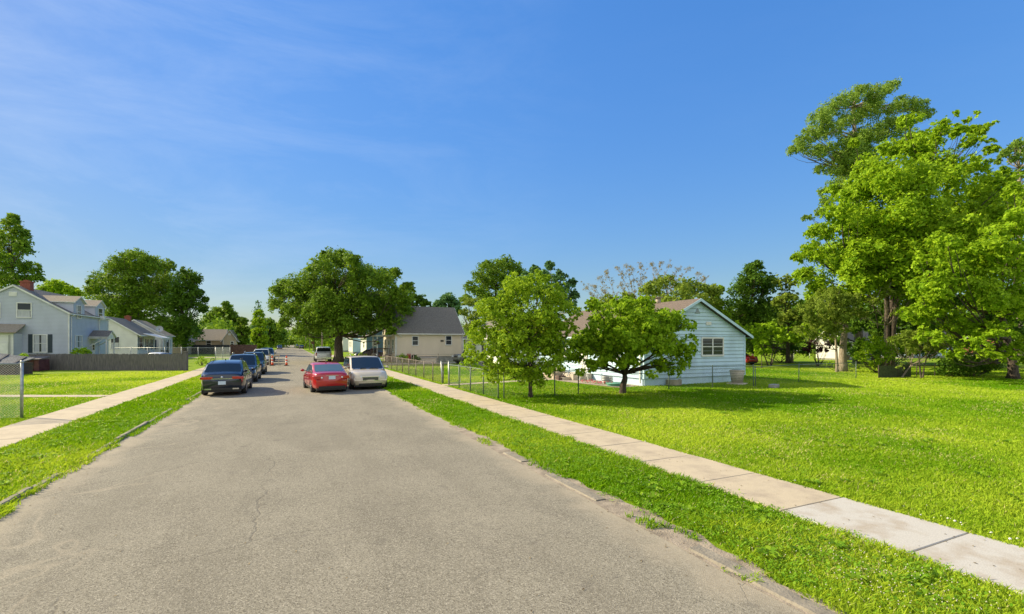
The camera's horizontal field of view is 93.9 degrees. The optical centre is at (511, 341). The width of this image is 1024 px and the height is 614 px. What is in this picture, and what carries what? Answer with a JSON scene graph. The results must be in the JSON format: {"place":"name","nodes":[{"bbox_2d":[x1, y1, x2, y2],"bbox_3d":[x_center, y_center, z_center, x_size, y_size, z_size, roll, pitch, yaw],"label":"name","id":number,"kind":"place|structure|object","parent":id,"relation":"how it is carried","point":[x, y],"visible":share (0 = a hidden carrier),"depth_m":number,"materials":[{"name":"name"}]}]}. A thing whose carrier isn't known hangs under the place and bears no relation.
{"place":"outdoors","nodes":[
{"label":"outdoors","id":0,"kind":"place"},
{"bbox_2d":[0,395,108,396],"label":"yard path","id":1,"kind":"structure","parent":0,"point":[54,395],"depth_m":22.51,"materials":[{"name":"concrete"}]},
{"bbox_2d":[0,367,204,447],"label":"sidewalk","id":2,"kind":"structure","parent":0,"point":[15,432],"depth_m":17.10,"materials":[{"name":"concrete"}]},
{"bbox_2d":[0,345,804,613],"bbox_3d":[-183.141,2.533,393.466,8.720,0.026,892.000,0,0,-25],"label":"road","id":3,"kind":"structure","parent":0,"point":[471,541],"depth_m":6.43,"materials":[{"name":"grey asphalt"}]},
{"bbox_2d":[0,391,200,508],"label":"kerb","id":4,"kind":"structure","parent":3,"relation":"on","point":[7,499],"depth_m":9.00,"materials":[{"name":"concrete"}]},
{"bbox_2d":[200,358,254,394],"bbox_3d":[-14.542,1.669,24.559,2.320,1.732,4.792,0,0,-24],"label":"parked suv","id":5,"kind":"object","parent":3,"relation":"on","point":[225,375],"visible":1,"depth_m":22.66,"materials":[{"name":"black paint"}]},
{"bbox_2d":[229,353,261,381],"bbox_3d":[-17.678,1.619,31.474,2.320,1.832,4.792,0,0,-24],"label":"parked suv","id":6,"kind":"object","parent":3,"relation":"on","point":[252,360],"visible":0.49,"depth_m":31.04,"materials":[{"name":"black paint"}]},
{"bbox_2d":[243,351,268,373],"bbox_3d":[-20.968,1.629,38.767,2.320,1.812,4.792,0,0,-25],"label":"parked suv","id":7,"kind":"object","parent":3,"relation":"on","point":[262,358],"visible":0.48,"depth_m":38.39,"materials":[{"name":"grey paint"}]},
{"bbox_2d":[254,348,272,364],"bbox_3d":[-28.699,1.619,54.802,2.320,1.832,4.792,0,0,-25],"label":"parked suv","id":8,"kind":"object","parent":3,"relation":"on","point":[266,352],"visible":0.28,"depth_m":54.43,"materials":[{"name":"white paint"}]},
{"bbox_2d":[312,346,331,361],"bbox_3d":[-25.078,1.529,63.292,2.440,2.012,5.480,0,0,-25],"label":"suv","id":9,"kind":"object","parent":3,"relation":"on","point":[323,353],"visible":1,"depth_m":61.04,"materials":[{"name":"white paint"}]},
{"bbox_2d":[301,362,348,391],"bbox_3d":[-10.065,1.759,25.654,2.180,1.553,4.592,0,0,-30],"label":"red car","id":10,"kind":"object","parent":3,"relation":"on","point":[317,376],"visible":1,"depth_m":23.98,"materials":[{"name":"red paint"}]},
{"bbox_2d":[343,353,388,388],"bbox_3d":[-8.587,1.614,27.714,2.420,1.842,5.192,0,0,-25],"label":"minivan","id":11,"kind":"object","parent":3,"relation":"on","point":[364,370],"visible":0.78,"depth_m":26.07,"materials":[{"name":"beige paint"}]},
{"bbox_2d":[503,452,836,613],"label":"kerb","id":12,"kind":"structure","parent":3,"relation":"on","point":[790,597],"depth_m":5.27,"materials":[{"name":"concrete"}]},
{"bbox_2d":[383,362,462,364],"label":"driveway","id":13,"kind":"structure","parent":0,"point":[422,363],"depth_m":56.13,"materials":[{"name":"concrete"}]},
{"bbox_2d":[452,350,464,362],"bbox_3d":[-4.931,1.589,57.406,4.380,1.892,2.290,0,0,-40],"label":"offroad car","id":14,"kind":"object","parent":13,"relation":"on","point":[456,359],"visible":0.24,"depth_m":56.03,"materials":[{"name":"grey paint"}]},
{"bbox_2d":[0,395,994,611],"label":"leaf litter","id":15,"kind":"object","parent":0,"point":[449,489],"visible":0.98,"depth_m":7.04,"materials":[{"name":"brown plant"}]},
{"bbox_2d":[0,345,1023,613],"bbox_3d":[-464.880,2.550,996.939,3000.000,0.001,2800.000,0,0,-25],"label":"lawn ground","id":16,"kind":"structure","parent":0,"point":[762,363],"depth_m":15.54,"materials":[{"name":"green plant"}]},
{"bbox_2d":[0,360,23,417],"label":"chain link fence","id":17,"kind":"object","parent":16,"relation":"on","point":[21,378],"visible":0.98,"depth_m":15.98,"materials":[{"name":"silver metal"}]},
{"bbox_2d":[0,353,34,374],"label":"lean to shed","id":18,"kind":"object","parent":16,"relation":"on","point":[9,358],"visible":0.81,"depth_m":37.08,"materials":[{"name":"metal"}]},
{"bbox_2d":[0,212,45,289],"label":"backyard tree","id":19,"kind":"object","parent":16,"relation":"on","point":[10,261],"visible":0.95,"depth_m":81.20,"materials":[{"name":"green plant"}]},
{"bbox_2d":[26,356,50,370],"bbox_3d":[-42.322,1.890,41.874,2.720,1.220,1.140,0,0,-3],"label":"storage bin","id":20,"kind":"object","parent":16,"relation":"on","point":[40,363],"visible":0.27,"depth_m":41.69,"materials":[{"name":"brown plastic"}]},
{"bbox_2d":[0,280,116,355],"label":"house","id":21,"kind":"structure","parent":16,"relation":"on","point":[33,320],"depth_m":46.51,"materials":[{"name":"grey"}]},
{"bbox_2d":[16,302,31,317],"bbox_3d":[-46.485,-3.033,45.573,1.117,1.482,0.067,0,0,-25],"label":"window","id":22,"kind":"structure","parent":21,"relation":"in","point":[23,309],"depth_m":45.57,"materials":[{"name":"white glass"}]},
{"bbox_2d":[33,334,47,352],"bbox_3d":[-45.434,0.141,46.063,1.077,1.791,0.067,0,0,-25],"label":"window","id":23,"kind":"structure","parent":21,"relation":"in","point":[40,341],"depth_m":46.09,"materials":[{"name":"white glass"}]},
{"bbox_2d":[75,335,82,347],"bbox_3d":[-44.478,-0.030,49.129,0.067,1.369,1.789,0,0,-25],"label":"window","id":24,"kind":"structure","parent":21,"relation":"in","point":[78,338],"depth_m":49.12,"materials":[{"name":"white glass"}]},
{"bbox_2d":[36,278,83,297],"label":"backyard tree","id":25,"kind":"object","parent":16,"relation":"on","point":[52,285],"visible":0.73,"depth_m":107.52,"materials":[{"name":"green plant"}]},
{"bbox_2d":[69,346,91,353],"bbox_3d":[-41.442,1.514,46.043,2.154,2.212,1.356,0,0,28],"label":"bush","id":26,"kind":"object","parent":16,"relation":"on","point":[84,350],"visible":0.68,"depth_m":45.84,"materials":[{"name":"green plant"}]},
{"bbox_2d":[0,370,191,427],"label":"lawn grass","id":27,"kind":"structure","parent":16,"relation":"on","point":[35,382],"depth_m":26.50,"materials":[{"name":"green plant"}]},
{"bbox_2d":[0,374,201,518],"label":"verge grass","id":28,"kind":"structure","parent":16,"relation":"on","point":[75,458],"depth_m":12.02,"materials":[{"name":"green plant"}]},
{"bbox_2d":[29,353,182,369],"bbox_3d":[-36.468,1.792,43.056,14.364,1.518,0.175,0,0,1],"label":"wooden fence","id":29,"kind":"object","parent":16,"relation":"on","point":[115,361],"visible":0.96,"depth_m":42.96,"materials":[{"name":"grey wood"}]},
{"bbox_2d":[79,247,177,332],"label":"backyard tree","id":30,"kind":"object","parent":16,"relation":"on","point":[133,297],"visible":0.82,"depth_m":92.95,"materials":[{"name":"green plant"}]},
{"bbox_2d":[106,315,170,353],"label":"house","id":31,"kind":"structure","parent":16,"relation":"on","point":[127,331],"depth_m":68.09,"materials":[{"name":"white"}]},
{"bbox_2d":[110,336,119,349],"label":"window","id":32,"kind":"structure","parent":31,"relation":"in","point":[117,340],"depth_m":67.10,"materials":[{"name":"white glass"}]},
{"bbox_2d":[131,319,175,353],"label":"house","id":33,"kind":"structure","parent":16,"relation":"on","point":[150,327],"depth_m":79.37,"materials":[{"name":"white"}]},
{"bbox_2d":[115,347,214,362],"bbox_3d":[-42.445,1.623,58.433,12.464,2.054,0.117,0,0,0],"label":"chain link fence","id":34,"kind":"object","parent":16,"relation":"on","point":[168,351],"visible":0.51,"depth_m":58.44,"materials":[{"name":"silver metal"}]},
{"bbox_2d":[147,266,209,353],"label":"backyard tree","id":35,"kind":"object","parent":16,"relation":"on","point":[181,325],"visible":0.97,"depth_m":89.89,"materials":[{"name":"green plant"}]},
{"bbox_2d":[172,337,194,353],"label":"house","id":36,"kind":"structure","parent":16,"relation":"on","point":[176,351],"depth_m":96.72,"materials":[{"name":"beige"}]},
{"bbox_2d":[183,351,188,370],"bbox_3d":[-29.218,1.740,42.857,0.340,1.820,0.340,0,0,0],"label":"fence post","id":37,"kind":"object","parent":16,"relation":"on","point":[185,360],"visible":0.82,"depth_m":42.73,"materials":[{"name":"grey wood"}]},
{"bbox_2d":[192,329,227,344],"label":"house","id":38,"kind":"structure","parent":16,"relation":"on","point":[214,337],"depth_m":104.81,"materials":[{"name":"beige"}]},
{"bbox_2d":[192,345,229,353],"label":"wooden fence","id":39,"kind":"object","parent":16,"relation":"on","point":[208,350],"visible":0.17,"depth_m":100.99,"materials":[{"name":"white wood"}]},
{"bbox_2d":[197,300,245,328],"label":"backyard tree","id":40,"kind":"object","parent":16,"relation":"on","point":[226,308],"visible":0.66,"depth_m":156.10,"materials":[{"name":"green plant"}]},
{"bbox_2d":[215,347,229,359],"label":"lattice gate","id":41,"kind":"structure","parent":16,"relation":"on","point":[221,352],"depth_m":57.23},
{"bbox_2d":[220,330,239,344],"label":"house","id":42,"kind":"structure","parent":16,"relation":"on","point":[230,337],"depth_m":103.02,"materials":[{"name":"beige"}]},
{"bbox_2d":[234,316,251,344],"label":"columnar tree","id":43,"kind":"object","parent":16,"relation":"on","point":[243,339],"visible":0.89,"depth_m":107.53,"materials":[{"name":"green plant"}]},
{"bbox_2d":[230,345,256,353],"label":"wooden fence","id":44,"kind":"object","parent":16,"relation":"on","point":[238,349],"visible":0.84,"depth_m":97.99,"materials":[{"name":"brown wood"}]},
{"bbox_2d":[249,300,270,348],"bbox_3d":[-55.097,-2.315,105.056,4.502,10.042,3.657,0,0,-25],"label":"columnar tree","id":45,"kind":"object","parent":16,"relation":"on","point":[264,337],"visible":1,"depth_m":104.51,"materials":[{"name":"green plant"}]},
{"bbox_2d":[266,317,286,347],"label":"street tree","id":46,"kind":"object","parent":16,"relation":"on","point":[276,335],"visible":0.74,"depth_m":148.43,"materials":[{"name":"green plant"}]},
{"bbox_2d":[298,327,329,350],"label":"street tree","id":47,"kind":"object","parent":16,"relation":"on","point":[312,339],"visible":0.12,"depth_m":138.20,"materials":[{"name":"green plant"}]},
{"bbox_2d":[265,245,416,361],"bbox_3d":[-21.498,-5.134,61.477,18.532,15.719,18.876,0,0,-25],"label":"shade tree","id":48,"kind":"object","parent":16,"relation":"on","point":[332,301],"visible":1,"depth_m":57.29,"materials":[{"name":"green plant"}]},
{"bbox_2d":[342,332,350,351],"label":"house","id":49,"kind":"structure","parent":16,"relation":"on","point":[345,344],"depth_m":121.50,"materials":[{"name":"white"}]},
{"bbox_2d":[346,332,364,353],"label":"house","id":50,"kind":"structure","parent":16,"relation":"on","point":[354,347],"depth_m":104.60,"materials":[{"name":"blue"}]},
{"bbox_2d":[358,329,382,351],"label":"house","id":51,"kind":"structure","parent":16,"relation":"on","point":[366,345],"depth_m":90.89,"materials":[{"name":"blue stone"}]},
{"bbox_2d":[360,306,464,362],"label":"house","id":52,"kind":"structure","parent":16,"relation":"on","point":[431,330],"depth_m":61.00,"materials":[{"name":"beige"}]},
{"bbox_2d":[382,355,443,382],"bbox_3d":[-8.634,1.964,38.827,0.106,1.374,21.193,0,0,-25],"label":"chain link fence","id":53,"kind":"object","parent":16,"relation":"on","point":[408,370],"visible":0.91,"depth_m":35.64,"materials":[{"name":"silver metal"}]},
{"bbox_2d":[399,285,431,306],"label":"backyard tree","id":54,"kind":"object","parent":16,"relation":"on","point":[421,301],"visible":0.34,"depth_m":82.56,"materials":[{"name":"green plant"}]},
{"bbox_2d":[417,357,435,362],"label":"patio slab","id":55,"kind":"structure","parent":16,"relation":"on","point":[426,359],"depth_m":58.57,"materials":[{"name":"beige concrete"}]},
{"bbox_2d":[392,353,480,366],"bbox_3d":[-5.312,1.916,50.203,15.267,1.468,0.097,0,0,-26],"label":"chain link fence","id":56,"kind":"object","parent":16,"relation":"on","point":[429,359],"visible":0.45,"depth_m":48.60,"materials":[{"name":"silver metal"}]},
{"bbox_2d":[432,292,461,315],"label":"backyard tree","id":57,"kind":"object","parent":16,"relation":"on","point":[451,301],"visible":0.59,"depth_m":118.57,"materials":[{"name":"green plant"}]},
{"bbox_2d":[459,359,480,370],"bbox_3d":[-3.605,1.994,42.016,2.026,1.267,1.141,0,0,3],"label":"bush","id":58,"kind":"object","parent":16,"relation":"on","point":[477,365],"visible":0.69,"depth_m":41.88,"materials":[{"name":"green plant"}]},
{"bbox_2d":[458,296,482,342],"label":"backyard tree","id":59,"kind":"object","parent":16,"relation":"on","point":[470,302],"visible":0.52,"depth_m":73.65,"materials":[{"name":"green plant"}]},
{"bbox_2d":[449,363,498,398],"bbox_3d":[-2.150,1.940,24.756,0.092,1.421,7.374,0,0,-25],"label":"chain link fence","id":60,"kind":"object","parent":16,"relation":"on","point":[470,379],"visible":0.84,"depth_m":24.73,"materials":[{"name":"silver metal"}]},
{"bbox_2d":[458,253,525,306],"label":"backyard tree","id":61,"kind":"object","parent":16,"relation":"on","point":[499,270],"visible":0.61,"depth_m":85.49,"materials":[{"name":"green plant"}]},
{"bbox_2d":[461,321,543,366],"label":"house","id":62,"kind":"structure","parent":16,"relation":"on","point":[479,347],"depth_m":51.19,"materials":[{"name":"white"}]},
{"bbox_2d":[0,397,1015,607],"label":"broadleaf weeds","id":63,"kind":"object","parent":16,"relation":"on","point":[773,553],"visible":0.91,"depth_m":7.49,"materials":[{"name":"green plant"}]},
{"bbox_2d":[7,416,1010,610],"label":"clover flowers","id":64,"kind":"object","parent":16,"relation":"on","point":[843,560],"visible":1,"depth_m":5.05,"materials":[{"name":"beige plant"}]},
{"bbox_2d":[0,383,1023,613],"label":"clover patches","id":65,"kind":"object","parent":16,"relation":"on","point":[647,503],"visible":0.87,"depth_m":6.73,"materials":[{"name":"green plant"}]},
{"bbox_2d":[461,268,582,397],"bbox_3d":[0.559,-0.377,21.940,5.821,6.156,5.078,0,0,-25],"label":"young tree","id":66,"kind":"object","parent":16,"relation":"on","point":[528,335],"visible":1,"depth_m":20.66,"materials":[{"name":"green plant"}]},
{"bbox_2d":[520,260,579,313],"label":"backyard tree","id":67,"kind":"object","parent":16,"relation":"on","point":[549,265],"visible":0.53,"depth_m":44.92,"materials":[{"name":"green plant"}]},
{"bbox_2d":[544,377,640,387],"bbox_3d":[3.930,2.530,32.507,3.200,0.001,12.400,0,0,-25],"label":"gravel bed","id":68,"kind":"object","parent":16,"relation":"on","point":[601,384],"visible":0.33,"depth_m":29.88,"materials":[{"name":"grey gravel"}]},
{"bbox_2d":[173,299,1023,353],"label":"distant woods","id":69,"kind":"object","parent":16,"relation":"on","point":[295,340],"visible":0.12,"depth_m":144.76,"materials":[{"name":"green plant"}]},
{"bbox_2d":[503,364,753,398],"bbox_3d":[6.627,1.957,24.555,15.339,1.386,0.445,0,0,-22],"label":"chain link fence","id":70,"kind":"object","parent":16,"relation":"on","point":[712,366],"visible":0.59,"depth_m":24.77,"materials":[{"name":"silver metal"}]},
{"bbox_2d":[565,293,699,393],"bbox_3d":[6.193,0.126,23.583,7.547,5.163,5.913,0,0,-25],"label":"spreading tree","id":71,"kind":"object","parent":16,"relation":"on","point":[635,334],"visible":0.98,"depth_m":21.99,"materials":[{"name":"green plant"}]},
{"bbox_2d":[581,261,707,300],"bbox_3d":[16.701,-3.964,59.843,16.344,13.256,4.311,0,0,6],"label":"bare topped tree","id":72,"kind":"object","parent":16,"relation":"on","point":[633,279],"visible":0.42,"depth_m":59.75,"materials":[{"name":"brown plant"}]},
{"bbox_2d":[540,297,753,385],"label":"house","id":73,"kind":"structure","parent":16,"relation":"on","point":[721,337],"depth_m":29.79,"materials":[{"name":"blue"}]},
{"bbox_2d":[701,337,723,356],"bbox_3d":[12.471,0.299,29.702,1.890,1.193,0.067,0,0,-25],"label":"window","id":74,"kind":"structure","parent":73,"relation":"in","point":[712,348],"depth_m":29.68,"materials":[{"name":"white glass"}]},
{"bbox_2d":[449,425,846,613],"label":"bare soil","id":75,"kind":"structure","parent":16,"relation":"on","point":[619,507],"depth_m":6.62,"materials":[{"name":"brown soil"}]},
{"bbox_2d":[599,274,723,308],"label":"backyard tree","id":76,"kind":"object","parent":16,"relation":"on","point":[686,288],"visible":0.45,"depth_m":53.57,"materials":[{"name":"green plant"}]},
{"bbox_2d":[665,379,681,385],"bbox_3d":[9.588,2.359,28.010,1.072,0.334,0.540,0,0,-25],"label":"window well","id":77,"kind":"object","parent":16,"relation":"on","point":[675,382],"depth_m":27.79,"materials":[{"name":"grey concrete"}]},
{"bbox_2d":[375,375,1023,613],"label":"verge grass","id":78,"kind":"structure","parent":16,"relation":"on","point":[846,606],"depth_m":6.32,"materials":[{"name":"green plant"}]},
{"bbox_2d":[709,284,731,319],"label":"backyard tree","id":79,"kind":"object","parent":16,"relation":"on","point":[725,312],"visible":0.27,"depth_m":58.93,"materials":[{"name":"green plant"}]},
{"bbox_2d":[728,369,746,384],"bbox_3d":[13.506,2.115,28.700,0.900,0.910,0.880,0,0,-33],"label":"air conditioner","id":80,"kind":"object","parent":16,"relation":"on","point":[739,377],"visible":0.91,"depth_m":28.40,"materials":[{"name":"metal"}]},
{"bbox_2d":[746,353,757,364],"bbox_3d":[25.826,1.614,54.996,2.320,1.842,4.792,0,0,-18],"label":"parked suv","id":81,"kind":"object","parent":16,"relation":"on","point":[751,360],"visible":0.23,"depth_m":52.80,"materials":[{"name":"red paint"}]},
{"bbox_2d":[721,260,784,361],"bbox_3d":[31.057,-4.061,61.844,8.130,13.531,9.062,0,0,25],"label":"backyard tree","id":82,"kind":"object","parent":16,"relation":"on","point":[745,312],"visible":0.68,"depth_m":60.55,"materials":[{"name":"green plant"}]},
{"bbox_2d":[753,340,772,367],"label":"young tree","id":83,"kind":"object","parent":16,"relation":"on","point":[766,350],"visible":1,"depth_m":46.94,"materials":[{"name":"green plant"}]},
{"bbox_2d":[735,319,810,365],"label":"backyard tree","id":84,"kind":"object","parent":16,"relation":"on","point":[779,336],"visible":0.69,"depth_m":50.56,"materials":[{"name":"green plant"}]},
{"bbox_2d":[748,341,811,361],"bbox_3d":[33.664,1.071,60.079,8.352,3.114,2.621,0,0,-3],"label":"bush","id":85,"kind":"object","parent":16,"relation":"on","point":[793,349],"visible":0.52,"depth_m":59.82,"materials":[{"name":"green plant"}]},
{"bbox_2d":[770,273,804,362],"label":"backyard tree","id":86,"kind":"object","parent":16,"relation":"on","point":[785,317],"visible":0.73,"depth_m":57.56,"materials":[{"name":"green plant"}]},
{"bbox_2d":[755,362,855,385],"bbox_3d":[18.769,1.995,30.302,11.459,1.312,0.332,0,0,-30],"label":"chain link fence","id":87,"kind":"object","parent":16,"relation":"on","point":[798,371],"visible":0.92,"depth_m":30.01,"materials":[{"name":"silver metal"}]},
{"bbox_2d":[802,337,832,365],"bbox_3d":[32.013,0.791,49.971,3.456,3.663,1.863,0,0,1],"label":"bush","id":88,"kind":"object","parent":16,"relation":"on","point":[812,345],"visible":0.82,"depth_m":49.79,"materials":[{"name":"purple plant"}]},
{"bbox_2d":[792,284,869,372],"bbox_3d":[26.851,-1.206,39.954,8.429,7.818,5.127,0,0,-25],"label":"backyard tree","id":89,"kind":"object","parent":16,"relation":"on","point":[833,312],"visible":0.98,"depth_m":38.59,"materials":[{"name":"green plant"}]},
{"bbox_2d":[838,324,849,371],"bbox_3d":[28.436,0.578,41.038,1.035,4.168,0.846,0,0,-25],"label":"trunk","id":90,"kind":"object","parent":16,"relation":"on","point":[843,357],"visible":0.85,"depth_m":40.82,"materials":[{"name":"brown plant"}]},
{"bbox_2d":[816,330,871,359],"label":"garage","id":91,"kind":"structure","parent":16,"relation":"on","point":[830,355],"depth_m":68.57,"materials":[{"name":"white"}]},
{"bbox_2d":[785,78,937,362],"bbox_3d":[41.675,-15.288,58.668,20.696,35.982,10.228,0,0,-19],"label":"tall tree","id":92,"kind":"object","parent":16,"relation":"on","point":[841,161],"visible":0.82,"depth_m":55.83,"materials":[{"name":"green plant"}]},
{"bbox_2d":[796,290,948,359],"bbox_3d":[43.480,-3.135,55.461,22.870,11.694,13.256,0,0,-25],"label":"backyard tree","id":93,"kind":"object","parent":16,"relation":"on","point":[857,324],"visible":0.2,"depth_m":52.37,"materials":[{"name":"green plant"}]},
{"bbox_2d":[853,332,915,372],"bbox_3d":[30.404,0.898,39.092,5.478,3.455,2.200,0,0,-7],"label":"bush","id":94,"kind":"object","parent":16,"relation":"on","point":[868,352],"visible":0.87,"depth_m":38.80,"materials":[{"name":"green plant"}]},
{"bbox_2d":[856,282,913,365],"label":"backyard tree","id":95,"kind":"object","parent":16,"relation":"on","point":[882,295],"visible":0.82,"depth_m":38.41,"materials":[{"name":"green plant"}]},
{"bbox_2d":[847,341,940,364],"bbox_3d":[41.402,1.031,51.980,10.782,3.197,3.128,0,0,-5],"label":"bush","id":96,"kind":"object","parent":16,"relation":"on","point":[897,355],"visible":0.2,"depth_m":51.67,"materials":[{"name":"green plant"}]},
{"bbox_2d":[789,109,1023,365],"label":"maple tree","id":97,"kind":"object","parent":16,"relation":"on","point":[877,245],"visible":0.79,"depth_m":38.48,"materials":[{"name":"green plant"}]},
{"bbox_2d":[878,364,945,377],"bbox_3d":[29.450,2.125,34.808,7.724,1.050,0.058,0,0,-18],"label":"netting fence","id":98,"kind":"object","parent":16,"relation":"on","point":[888,371],"visible":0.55,"depth_m":34.10,"materials":[{"name":"black"}]},
{"bbox_2d":[886,334,950,377],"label":"crooked tree","id":99,"kind":"object","parent":16,"relation":"on","point":[904,342],"visible":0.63,"depth_m":33.08,"materials":[{"name":"green plant"}]},
{"bbox_2d":[897,329,948,377],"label":"crooked tree","id":100,"kind":"object","parent":16,"relation":"on","point":[908,334],"visible":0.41,"depth_m":33.41,"materials":[{"name":"green plant"}]},
{"bbox_2d":[896,181,1023,378],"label":"maple tree","id":101,"kind":"object","parent":16,"relation":"on","point":[999,253],"visible":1,"depth_m":30.36,"materials":[{"name":"green plant"}]},
{"bbox_2d":[930,346,1022,376],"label":"bush","id":102,"kind":"object","parent":16,"relation":"on","point":[951,366],"visible":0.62,"depth_m":34.56,"materials":[{"name":"green plant"}]},
{"bbox_2d":[940,293,1023,353],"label":"backyard tree","id":103,"kind":"object","parent":16,"relation":"on","point":[989,317],"visible":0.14,"depth_m":47.84,"materials":[{"name":"green plant"}]},
{"bbox_2d":[993,137,1023,360],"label":"tall tree","id":104,"kind":"object","parent":16,"relation":"on","point":[1017,147],"visible":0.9,"depth_m":64.96,"materials":[{"name":"green plant"}]},
{"bbox_2d":[0,0,1023,331],"label":"sky","id":105,"kind":"structure","parent":0,"point":[234,143],"materials":[{"name":"blue"}]},
{"bbox_2d":[332,355,1023,595],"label":"sidewalk","id":106,"kind":"structure","parent":0,"point":[927,539],"depth_m":7.46,"materials":[{"name":"concrete"}]},
{"bbox_2d":[387,368,1023,547],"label":"lawn grass","id":107,"kind":"structure","parent":0,"point":[946,400],"depth_m":14.22,"materials":[{"name":"green plant"}]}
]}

